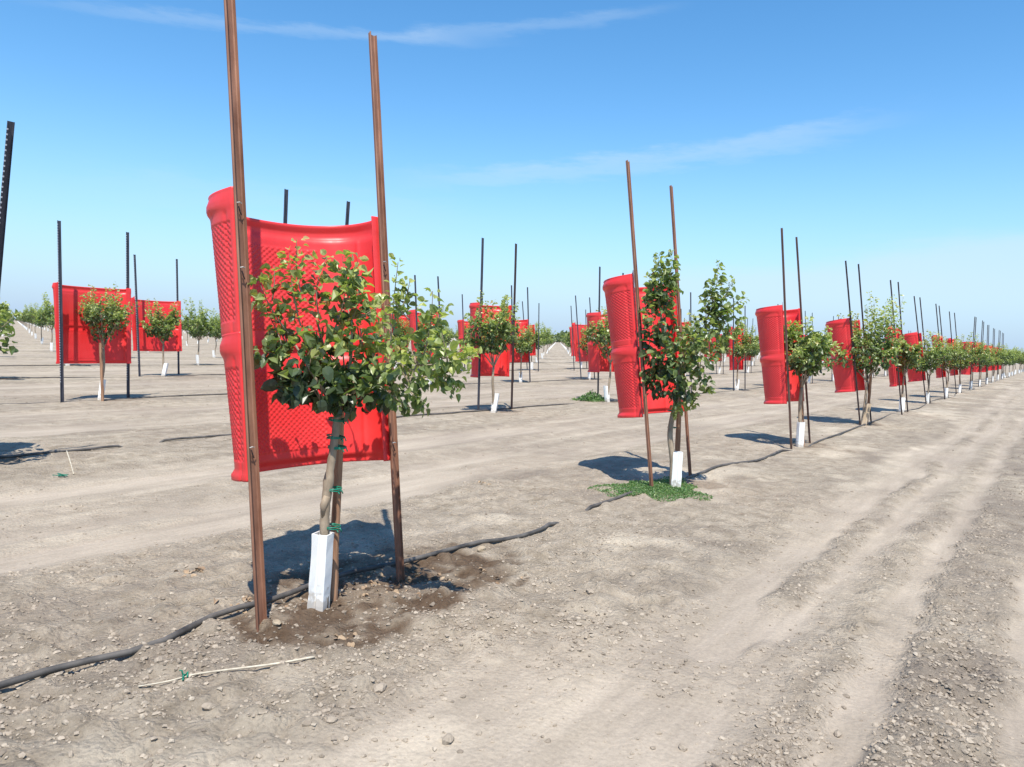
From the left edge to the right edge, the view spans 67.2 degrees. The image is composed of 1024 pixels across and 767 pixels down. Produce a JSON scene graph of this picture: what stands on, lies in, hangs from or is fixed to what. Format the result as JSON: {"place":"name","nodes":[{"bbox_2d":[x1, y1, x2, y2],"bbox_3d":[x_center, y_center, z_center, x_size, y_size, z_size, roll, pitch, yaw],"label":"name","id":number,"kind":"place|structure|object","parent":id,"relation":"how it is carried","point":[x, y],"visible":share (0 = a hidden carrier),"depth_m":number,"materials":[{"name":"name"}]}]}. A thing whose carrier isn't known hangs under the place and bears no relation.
{"place":"outdoors","nodes":[
{"label":"outdoors","id":0,"kind":"place"},
{"bbox_2d":[0,319,1023,766],"bbox_3d":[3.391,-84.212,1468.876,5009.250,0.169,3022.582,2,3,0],"label":"ground","id":1,"kind":"structure","parent":0,"point":[148,469],"depth_m":5.53,"materials":[{"name":"soil"}]},
{"bbox_2d":[0,301,11,330],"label":"pistachio tree","id":2,"kind":"object","parent":1,"relation":"on","point":[3,305],"visible":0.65,"depth_m":20.04,"materials":[{"name":"green plant"}]},
{"bbox_2d":[0,121,14,286],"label":"steel post","id":3,"kind":"object","parent":1,"relation":"on","point":[6,167],"visible":1,"depth_m":8.16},
{"bbox_2d":[0,309,22,354],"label":"pistachio tree","id":4,"kind":"object","parent":1,"relation":"on","point":[9,329],"visible":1,"depth_m":8.50,"materials":[{"name":"green plant"}]},
{"bbox_2d":[19,302,42,338],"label":"pistachio tree","id":5,"kind":"object","parent":1,"relation":"on","point":[26,311],"visible":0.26,"depth_m":62.42,"materials":[{"name":"green plant"}]},
{"bbox_2d":[25,307,46,343],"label":"pistachio tree","id":6,"kind":"object","parent":1,"relation":"on","point":[29,314],"visible":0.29,"depth_m":50.56,"materials":[{"name":"green plant"}]},
{"bbox_2d":[35,294,53,351],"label":"pistachio tree","id":7,"kind":"object","parent":1,"relation":"on","point":[43,313],"visible":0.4,"depth_m":39.26,"materials":[{"name":"green plant"}]},
{"bbox_2d":[43,292,69,365],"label":"pistachio tree","id":8,"kind":"object","parent":1,"relation":"on","point":[51,307],"visible":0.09,"depth_m":27.50,"materials":[{"name":"green plant"}]},
{"bbox_2d":[57,220,63,402],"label":"steel post","id":9,"kind":"object","parent":1,"relation":"on","point":[60,312],"visible":0.98,"depth_m":15.41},
{"bbox_2d":[99,343,103,400],"bbox_3d":[-8.523,-0.170,16.020,0.148,1.349,0.065,4,4,21],"label":"wooden stake","id":10,"kind":"object","parent":1,"relation":"on","point":[101,371],"visible":0.87,"depth_m":16.00,"materials":[{"name":"brown wood"}]},
{"bbox_2d":[75,284,140,399],"bbox_3d":[-8.441,-0.842,16.139,1.270,2.589,1.217,6,5,44],"label":"pistachio tree","id":11,"kind":"object","parent":1,"relation":"on","point":[112,313],"visible":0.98,"depth_m":16.03,"materials":[{"name":"green plant"}]},
{"bbox_2d":[126,232,129,397],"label":"steel post","id":12,"kind":"object","parent":1,"relation":"on","point":[127,286],"visible":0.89,"depth_m":16.84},
{"bbox_2d":[52,282,130,363],"bbox_3d":[-8.868,-1.262,16.251,0.317,1.685,1.591,2,2,35],"label":"screen","id":13,"kind":"object","parent":12,"relation":"attached to","point":[80,346],"visible":0.77,"depth_m":16.24,"materials":[{"name":"red plastic"}]},
{"bbox_2d":[133,254,140,375],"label":"steel post","id":14,"kind":"object","parent":1,"relation":"on","point":[137,323],"visible":0.98,"depth_m":23.59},
{"bbox_2d":[138,298,182,375],"bbox_3d":[-10.882,-1.387,24.037,1.030,2.540,1.257,4,4,33],"label":"pistachio tree","id":15,"kind":"object","parent":1,"relation":"on","point":[163,326],"visible":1,"depth_m":23.92,"materials":[{"name":"green plant"}]},
{"bbox_2d":[176,259,179,373],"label":"steel post","id":16,"kind":"object","parent":1,"relation":"on","point":[178,360],"visible":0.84,"depth_m":25.17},
{"bbox_2d":[131,296,181,350],"bbox_3d":[-11.342,-1.871,24.496,0.310,1.685,1.670,-2,0,36],"label":"screen","id":17,"kind":"object","parent":16,"relation":"attached to","point":[154,343],"visible":0.63,"depth_m":24.53,"materials":[{"name":"red plastic"}]},
{"bbox_2d":[174,565,204,576],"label":"dry leaf litter","id":18,"kind":"object","parent":1,"relation":"on","point":[196,569],"visible":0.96,"depth_m":5.15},
{"bbox_2d":[181,297,215,364],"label":"pistachio tree","id":19,"kind":"object","parent":1,"relation":"on","point":[203,327],"visible":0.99,"depth_m":32.02,"materials":[{"name":"green plant"}]},
{"bbox_2d":[201,702,215,710],"bbox_3d":[-1.305,1.387,3.313,0.054,0.030,0.041,2,3,3],"label":"soil clod","id":20,"kind":"object","parent":1,"relation":"on","point":[207,706],"visible":1,"depth_m":3.30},
{"bbox_2d":[208,308,221,357],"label":"pistachio tree","id":21,"kind":"object","parent":1,"relation":"on","point":[216,324],"visible":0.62,"depth_m":39.80,"materials":[{"name":"green plant"}]},
{"bbox_2d":[138,656,314,686],"bbox_3d":[-1.320,1.339,3.631,0.796,0.053,0.046,0,4,-31],"label":"fallen stick","id":22,"kind":"object","parent":1,"relation":"on","point":[245,667],"visible":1,"depth_m":3.63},
{"bbox_2d":[224,0,266,631],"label":"steel post","id":23,"kind":"object","parent":1,"relation":"on","point":[245,314],"visible":0.96,"depth_m":4.22,"materials":[{"name":"metal"}]},
{"bbox_2d":[197,596,304,616],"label":"dry leaf litter","id":24,"kind":"object","parent":1,"relation":"on","point":[244,611],"visible":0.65,"depth_m":4.54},
{"bbox_2d":[283,189,287,223],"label":"steel post","id":25,"kind":"object","parent":1,"relation":"on","point":[285,214],"visible":0.2,"depth_m":11.85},
{"bbox_2d":[13,316,569,341],"bbox_3d":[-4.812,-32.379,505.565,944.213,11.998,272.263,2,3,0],"label":"treeline","id":26,"kind":"object","parent":1,"relation":"on","point":[557,336],"visible":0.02,"depth_m":599.22,"materials":[{"name":"green plant"}]},
{"bbox_2d":[0,362,587,365],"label":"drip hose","id":27,"kind":"object","parent":1,"relation":"on","point":[204,364],"visible":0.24,"depth_m":27.60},
{"bbox_2d":[269,632,357,646],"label":"dry leaf litter","id":28,"kind":"object","parent":1,"relation":"on","point":[342,637],"visible":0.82,"depth_m":4.04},
{"bbox_2d":[330,408,343,600],"bbox_3d":[-1.062,0.697,4.680,0.063,1.535,0.072,2,3,0],"label":"wooden stake","id":29,"kind":"object","parent":1,"relation":"on","point":[336,506],"visible":0.42,"depth_m":4.67,"materials":[{"name":"brown wood"}]},
{"bbox_2d":[345,201,349,224],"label":"steel post","id":30,"kind":"object","parent":1,"relation":"on","point":[347,213],"visible":0.19,"depth_m":12.68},
{"bbox_2d":[278,578,434,608],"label":"dry leaf litter","id":31,"kind":"object","parent":1,"relation":"on","point":[375,583],"visible":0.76,"depth_m":4.86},
{"bbox_2d":[247,236,481,611],"bbox_3d":[-0.795,0.272,4.531,1.354,2.204,0.815,3,3,9],"label":"pistachio tree","id":32,"kind":"object","parent":1,"relation":"on","point":[337,384],"visible":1,"depth_m":4.38,"materials":[{"name":"green plant"}]},
{"bbox_2d":[4,372,752,403],"bbox_3d":[6.683,-0.319,37.846,0.269,0.101,75.413,5,4,35],"label":"drip hose","id":33,"kind":"object","parent":1,"relation":"on","point":[226,393],"visible":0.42,"depth_m":17.88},
{"bbox_2d":[0,365,758,378],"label":"drip hose","id":34,"kind":"object","parent":1,"relation":"on","point":[188,375],"visible":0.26,"depth_m":22.36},
{"bbox_2d":[373,682,386,692],"bbox_3d":[-0.614,1.411,3.571,0.059,0.042,0.085,4,4,24],"label":"soil clod","id":35,"kind":"object","parent":1,"relation":"on","point":[381,687],"visible":1,"depth_m":3.55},
{"bbox_2d":[368,31,404,581],"bbox_3d":[-0.834,-0.424,5.168,0.049,3.862,0.080,-3,-1,35],"label":"steel post","id":36,"kind":"object","parent":1,"relation":"on","point":[385,286],"visible":0.91,"depth_m":5.19,"materials":[{"name":"metal"}]},
{"bbox_2d":[206,186,389,481],"bbox_3d":[-1.380,-0.300,4.862,0.522,1.685,1.177,-3,-1,35],"label":"screen","id":37,"kind":"object","parent":36,"relation":"attached to","point":[295,437],"visible":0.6,"depth_m":5.04,"materials":[{"name":"red plastic"}]},
{"bbox_2d":[391,313,408,367],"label":"pistachio tree","id":38,"kind":"object","parent":1,"relation":"on","point":[402,333],"visible":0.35,"depth_m":32.36,"materials":[{"name":"green plant"}]},
{"bbox_2d":[414,275,418,370],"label":"steel post","id":39,"kind":"object","parent":1,"relation":"on","point":[416,306],"visible":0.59,"depth_m":24.29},
{"bbox_2d":[417,304,448,385],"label":"pistachio tree","id":40,"kind":"object","parent":1,"relation":"on","point":[420,326],"visible":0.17,"depth_m":24.50,"materials":[{"name":"green plant"}]},
{"bbox_2d":[437,276,442,359],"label":"steel post","id":41,"kind":"object","parent":1,"relation":"on","point":[438,292],"visible":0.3,"depth_m":25.25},
{"bbox_2d":[408,310,439,361],"bbox_3d":[-2.924,-1.548,24.926,0.559,1.685,1.189,-2,0,34],"label":"screen","id":42,"kind":"object","parent":41,"relation":"attached to","point":[412,320],"visible":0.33,"depth_m":24.42,"materials":[{"name":"red plastic"}]},
{"bbox_2d":[359,567,522,590],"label":"dry leaf litter","id":43,"kind":"object","parent":1,"relation":"on","point":[418,573],"visible":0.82,"depth_m":5.18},
{"bbox_2d":[442,733,454,744],"bbox_3d":[-0.265,1.466,3.178,0.049,0.044,0.069,3,4,18],"label":"soil clod","id":44,"kind":"object","parent":1,"relation":"on","point":[448,738],"visible":1,"depth_m":3.16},
{"bbox_2d":[462,294,464,366],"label":"steel post","id":45,"kind":"object","parent":1,"relation":"on","point":[462,316],"visible":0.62,"depth_m":36.36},
{"bbox_2d":[457,319,469,352],"bbox_3d":[-2.206,-2.239,37.053,0.623,1.685,1.228,0,1,34],"label":"screen","id":46,"kind":"object","parent":45,"relation":"attached to","point":[461,327],"visible":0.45,"depth_m":36.51,"materials":[{"name":"red plastic"}]},
{"bbox_2d":[0,372,929,457],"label":"drip hose","id":47,"kind":"object","parent":1,"relation":"on","point":[80,449],"visible":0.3,"depth_m":10.90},
{"bbox_2d":[477,238,483,409],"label":"steel post","id":48,"kind":"object","parent":1,"relation":"on","point":[481,289],"visible":0.74,"depth_m":16.69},
{"bbox_2d":[469,302,511,377],"bbox_3d":[-0.586,-0.996,17.359,0.551,1.685,1.203,4,3,35],"label":"screen","id":49,"kind":"object","parent":48,"relation":"attached to","point":[502,365],"visible":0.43,"depth_m":17.68,"materials":[{"name":"red plastic"}]},
{"bbox_2d":[461,290,523,412],"bbox_3d":[-0.412,-0.615,16.551,1.347,2.715,1.360,3,3,10],"label":"pistachio tree","id":50,"kind":"object","parent":1,"relation":"on","point":[497,335],"visible":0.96,"depth_m":16.34,"materials":[{"name":"green plant"}]},
{"bbox_2d":[0,375,1013,688],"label":"drip hose","id":51,"kind":"object","parent":1,"relation":"on","point":[138,647],"visible":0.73,"depth_m":4.55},
{"bbox_2d":[9,315,1013,364],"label":"orchard","id":52,"kind":"object","parent":1,"relation":"on","point":[19,319],"visible":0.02,"depth_m":172.76,"materials":[{"name":"green plant"}]},
{"bbox_2d":[0,387,1023,766],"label":"soil clods","id":53,"kind":"object","parent":1,"relation":"on","point":[762,761],"visible":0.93,"depth_m":3.93,"materials":[{"name":"soil"}]},
{"bbox_2d":[510,243,516,408],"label":"steel post","id":54,"kind":"object","parent":1,"relation":"on","point":[514,302],"visible":0.85,"depth_m":17.62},
{"bbox_2d":[514,325,533,382],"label":"pistachio tree","id":55,"kind":"object","parent":1,"relation":"on","point":[524,344],"visible":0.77,"depth_m":28.54,"materials":[{"name":"green plant"}]},
{"bbox_2d":[527,287,530,381],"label":"steel post","id":56,"kind":"object","parent":1,"relation":"on","point":[528,331],"visible":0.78,"depth_m":29.40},
{"bbox_2d":[510,319,528,362],"bbox_3d":[0.080,-1.639,29.110,0.576,1.685,1.171,-1,1,36],"label":"panel","id":57,"kind":"object","parent":56,"relation":"attached to","point":[525,357],"visible":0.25,"depth_m":29.47,"materials":[{"name":"red plastic"}]},
{"bbox_2d":[530,321,542,369],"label":"pistachio tree","id":58,"kind":"object","parent":1,"relation":"on","point":[534,337],"visible":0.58,"depth_m":40.71,"materials":[{"name":"green plant"}]},
{"bbox_2d":[535,329,550,362],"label":"pistachio tree","id":59,"kind":"object","parent":1,"relation":"on","point":[544,341],"visible":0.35,"depth_m":53.19,"materials":[{"name":"green plant"}]},
{"bbox_2d":[539,323,550,358],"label":"pistachio tree","id":60,"kind":"object","parent":1,"relation":"on","point":[546,334],"visible":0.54,"depth_m":65.06,"materials":[{"name":"green plant"}]},
{"bbox_2d":[575,295,581,378],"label":"steel post","id":61,"kind":"object","parent":1,"relation":"on","point":[578,337],"visible":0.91,"depth_m":32.46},
{"bbox_2d":[577,326,590,379],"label":"pistachio tree","id":62,"kind":"object","parent":1,"relation":"on","point":[584,349],"visible":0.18,"depth_m":33.00,"materials":[{"name":"green plant"}]},
{"bbox_2d":[572,390,604,401],"bbox_3d":[2.241,0.336,21.134,0.996,0.342,0.948,0,4,-34],"label":"weed patch","id":63,"kind":"object","parent":1,"relation":"on","point":[588,397],"visible":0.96,"depth_m":21.04,"materials":[{"name":"green plant"}]},
{"bbox_2d":[581,306,612,401],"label":"pistachio tree","id":64,"kind":"object","parent":1,"relation":"on","point":[601,334],"visible":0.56,"depth_m":20.69,"materials":[{"name":"green plant"}]},
{"bbox_2d":[597,267,600,400],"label":"steel post","id":65,"kind":"object","parent":1,"relation":"on","point":[598,311],"visible":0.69,"depth_m":21.17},
{"bbox_2d":[586,312,613,371],"bbox_3d":[2.405,-1.166,21.497,0.625,1.685,0.996,2,3,35],"label":"panel","id":66,"kind":"object","parent":65,"relation":"attached to","point":[597,362],"visible":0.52,"depth_m":21.15,"materials":[{"name":"red plastic"}]},
{"bbox_2d":[626,160,653,487],"bbox_3d":[1.448,-0.562,8.690,0.043,3.927,0.080,-5,-1,35],"label":"steel post","id":67,"kind":"object","parent":1,"relation":"on","point":[639,319],"visible":0.84,"depth_m":8.69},
{"bbox_2d":[588,476,712,501],"bbox_3d":[1.718,1.181,8.635,1.640,0.088,1.186,0,4,-36],"label":"weed patch","id":68,"kind":"object","parent":1,"relation":"on","point":[662,486],"visible":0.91,"depth_m":8.52,"materials":[{"name":"green plant"}]},
{"bbox_2d":[675,398,681,450],"bbox_3d":[1.933,0.670,8.973,0.088,1.334,0.064,2,3,0],"label":"wooden stake","id":69,"kind":"object","parent":1,"relation":"on","point":[678,435],"visible":0.32,"depth_m":8.94,"materials":[{"name":"brown wood"}]},
{"bbox_2d":[669,185,691,475],"bbox_3d":[2.135,-0.570,9.723,0.041,3.866,0.080,-4,-1,35],"label":"steel post","id":70,"kind":"object","parent":1,"relation":"on","point":[680,324],"visible":0.71,"depth_m":9.72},
{"bbox_2d":[602,272,683,417],"bbox_3d":[1.532,-0.453,9.399,0.584,1.685,1.274,-5,-1,35],"label":"panel","id":71,"kind":"object","parent":70,"relation":"attached to","point":[620,296],"visible":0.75,"depth_m":8.88,"materials":[{"name":"red plastic"}]},
{"bbox_2d":[637,249,749,487],"bbox_3d":[1.966,-0.095,8.590,1.222,2.782,0.705,3,3,15],"label":"pistachio tree","id":72,"kind":"object","parent":1,"relation":"on","point":[666,373],"visible":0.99,"depth_m":8.54,"materials":[{"name":"green plant"}]},
{"bbox_2d":[733,298,733,390],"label":"steel post","id":73,"kind":"object","parent":1,"relation":"on","point":[733,349],"visible":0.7,"depth_m":28.84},
{"bbox_2d":[729,326,743,369],"bbox_3d":[8.537,-1.359,29.569,0.276,1.685,1.483,1,2,33],"label":"panel","id":74,"kind":"object","parent":73,"relation":"attached to","point":[741,365],"visible":0.53,"depth_m":29.85,"materials":[{"name":"red plastic"}]},
{"bbox_2d":[717,325,759,389],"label":"pistachio tree","id":75,"kind":"object","parent":1,"relation":"on","point":[740,350],"visible":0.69,"depth_m":29.01,"materials":[{"name":"green plant"}]},
{"bbox_2d":[781,228,791,448],"bbox_3d":[4.515,-0.635,12.655,0.045,3.832,0.083,-3,0,35],"label":"steel post","id":76,"kind":"object","parent":1,"relation":"on","point":[786,340],"visible":0.91,"depth_m":12.63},
{"bbox_2d":[795,237,810,442],"bbox_3d":[5.132,-0.663,13.562,0.045,3.839,0.083,-4,-1,35],"label":"steel post","id":77,"kind":"object","parent":1,"relation":"on","point":[801,318],"visible":0.77,"depth_m":13.54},
{"bbox_2d":[755,302,803,403],"bbox_3d":[4.565,-0.507,13.299,0.586,1.685,1.127,-3,0,35],"label":"panel","id":78,"kind":"object","parent":77,"relation":"attached to","point":[770,322],"visible":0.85,"depth_m":12.87,"materials":[{"name":"red plastic"}]},
{"bbox_2d":[784,316,839,446],"bbox_3d":[4.798,0.030,12.892,0.992,2.282,1.221,5,4,41],"label":"pistachio tree","id":79,"kind":"object","parent":1,"relation":"on","point":[807,352],"visible":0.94,"depth_m":12.77,"materials":[{"name":"green plant"}]},
{"bbox_2d":[845,261,860,424],"bbox_3d":[7.525,-0.779,16.987,0.042,3.875,0.080,-5,-2,35],"label":"steel post","id":80,"kind":"object","parent":1,"relation":"on","point":[852,342],"visible":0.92,"depth_m":16.97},
{"bbox_2d":[825,316,864,392],"bbox_3d":[7.577,-0.651,17.625,0.623,1.685,1.115,-5,-2,35],"label":"panel","id":81,"kind":"object","parent":80,"relation":"attached to","point":[844,379],"visible":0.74,"depth_m":17.18,"materials":[{"name":"red plastic"}]},
{"bbox_2d":[858,264,871,421],"bbox_3d":[8.181,-0.821,17.852,0.041,3.912,0.080,-5,-1,35],"label":"steel post","id":82,"kind":"object","parent":1,"relation":"on","point":[862,320],"visible":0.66,"depth_m":17.85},
{"bbox_2d":[833,291,906,425],"bbox_3d":[7.951,-0.521,17.191,1.434,3.126,1.333,4,4,31],"label":"pistachio tree","id":83,"kind":"object","parent":1,"relation":"on","point":[872,350],"visible":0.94,"depth_m":16.94,"materials":[{"name":"green plant"}]},
{"bbox_2d":[867,369,872,424],"bbox_3d":[8.076,0.364,17.446,0.112,1.446,0.065,0,4,-39],"label":"wooden stake","id":84,"kind":"object","parent":1,"relation":"on","point":[869,390],"visible":0.49,"depth_m":17.41,"materials":[{"name":"brown wood"}]},
{"bbox_2d":[890,280,902,414],"bbox_3d":[10.297,-0.864,20.642,0.041,3.834,0.080,-5,-2,35],"label":"steel post","id":85,"kind":"object","parent":1,"relation":"on","point":[897,357],"visible":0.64,"depth_m":20.61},
{"bbox_2d":[897,282,907,411],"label":"steel post","id":86,"kind":"object","parent":1,"relation":"on","point":[902,338],"visible":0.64,"depth_m":21.84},
{"bbox_2d":[883,326,904,386],"bbox_3d":[10.552,-0.768,21.360,0.308,1.685,1.494,-5,-1,35],"label":"panel","id":87,"kind":"object","parent":86,"relation":"attached to","point":[893,375],"visible":0.32,"depth_m":20.85,"materials":[{"name":"red plastic"}]},
{"bbox_2d":[893,339,923,411],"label":"pistachio tree","id":88,"kind":"object","parent":1,"relation":"on","point":[909,360],"visible":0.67,"depth_m":21.19,"materials":[{"name":"green plant"}]},
{"bbox_2d":[914,296,926,403],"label":"steel post","id":89,"kind":"object","parent":1,"relation":"on","point":[920,350],"visible":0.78,"depth_m":25.61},
{"bbox_2d":[903,332,925,381],"bbox_3d":[13.584,-0.910,26.145,0.565,1.685,0.996,-7,-2,35],"label":"panel","id":90,"kind":"object","parent":89,"relation":"attached to","point":[912,339],"visible":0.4,"depth_m":25.77,"materials":[{"name":"red plastic"}]},
{"bbox_2d":[919,297,930,402],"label":"steel post","id":91,"kind":"object","parent":1,"relation":"on","point":[923,338],"visible":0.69,"depth_m":26.29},
{"bbox_2d":[913,331,962,403],"bbox_3d":[13.978,-0.494,25.444,1.591,2.570,1.322,4,4,32],"label":"pistachio tree","id":92,"kind":"object","parent":1,"relation":"on","point":[934,357],"visible":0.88,"depth_m":25.32,"materials":[{"name":"green plant"}]},
{"bbox_2d":[939,306,948,396],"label":"steel post","id":93,"kind":"object","parent":1,"relation":"on","point":[942,336],"visible":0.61,"depth_m":30.53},
{"bbox_2d":[932,335,945,377],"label":"panel","id":94,"kind":"object","parent":93,"relation":"attached to","point":[938,372],"visible":0.38,"depth_m":29.34,"materials":[{"name":"red plastic"}]},
{"bbox_2d":[949,311,956,393],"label":"steel post","id":95,"kind":"object","parent":1,"relation":"on","point":[952,348],"visible":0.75,"depth_m":33.33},
{"bbox_2d":[946,338,958,375],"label":"panel","id":96,"kind":"object","parent":95,"relation":"attached to","point":[952,370],"visible":0.28,"depth_m":33.51,"materials":[{"name":"red plastic"}]},
{"bbox_2d":[940,338,969,397],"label":"pistachio tree","id":97,"kind":"object","parent":1,"relation":"on","point":[955,359],"visible":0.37,"depth_m":29.63,"materials":[{"name":"green plant"}]},
{"bbox_2d":[947,332,978,392],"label":"pistachio tree","id":98,"kind":"object","parent":1,"relation":"on","point":[964,364],"visible":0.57,"depth_m":33.66,"materials":[{"name":"green plant"}]},
{"bbox_2d":[957,339,991,389],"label":"pistachio tree","id":99,"kind":"object","parent":1,"relation":"on","point":[982,354],"visible":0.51,"depth_m":37.90,"materials":[{"name":"green plant"}]},
{"bbox_2d":[972,317,976,380],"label":"steel post","id":100,"kind":"object","parent":1,"relation":"on","point":[974,347],"visible":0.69,"depth_m":38.71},
{"bbox_2d":[961,342,973,374],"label":"panel","id":101,"kind":"object","parent":100,"relation":"attached to","point":[966,371],"visible":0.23,"depth_m":38.05,"materials":[{"name":"red plastic"}]},
{"bbox_2d":[976,343,992,386],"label":"pistachio tree","id":102,"kind":"object","parent":1,"relation":"on","point":[982,365],"visible":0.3,"depth_m":42.41,"materials":[{"name":"green plant"}]},
{"bbox_2d":[985,347,996,383],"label":"pistachio tree","id":103,"kind":"object","parent":1,"relation":"on","point":[993,363],"visible":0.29,"depth_m":46.55,"materials":[{"name":"green plant"}]},
{"bbox_2d":[989,342,1007,381],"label":"pistachio tree","id":104,"kind":"object","parent":1,"relation":"on","point":[998,358],"visible":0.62,"depth_m":50.78,"materials":[{"name":"green plant"}]},
{"bbox_2d":[993,345,1012,380],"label":"pistachio tree","id":105,"kind":"object","parent":1,"relation":"on","point":[1008,357],"visible":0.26,"depth_m":54.77,"materials":[{"name":"green plant"}]},
{"bbox_2d":[1002,345,1013,378],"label":"pistachio tree","id":106,"kind":"object","parent":1,"relation":"on","point":[1008,361],"visible":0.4,"depth_m":59.13,"materials":[{"name":"green plant"}]},
{"bbox_2d":[0,0,1023,351],"label":"sky","id":107,"kind":"structure","parent":0,"point":[885,137],"materials":[{"name":"blue"}]},
{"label":"steel post","id":108,"kind":"object","parent":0,"visible":0},
{"bbox_2d":[572,323,587,361],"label":"panel","id":109,"kind":"object","parent":108,"relation":"attached to","point":[583,357],"visible":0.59,"depth_m":33.29,"materials":[{"name":"red plastic"}]},
{"label":"steel post","id":110,"kind":"object","parent":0,"visible":0},
{"bbox_2d":[391,314,409,351],"bbox_3d":[-4.926,-2.144,32.684,0.566,1.685,1.101,11,8,35],"label":"screen","id":111,"kind":"object","parent":110,"relation":"attached to","point":[402,317],"visible":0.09,"depth_m":33.01,"materials":[{"name":"red plastic"}]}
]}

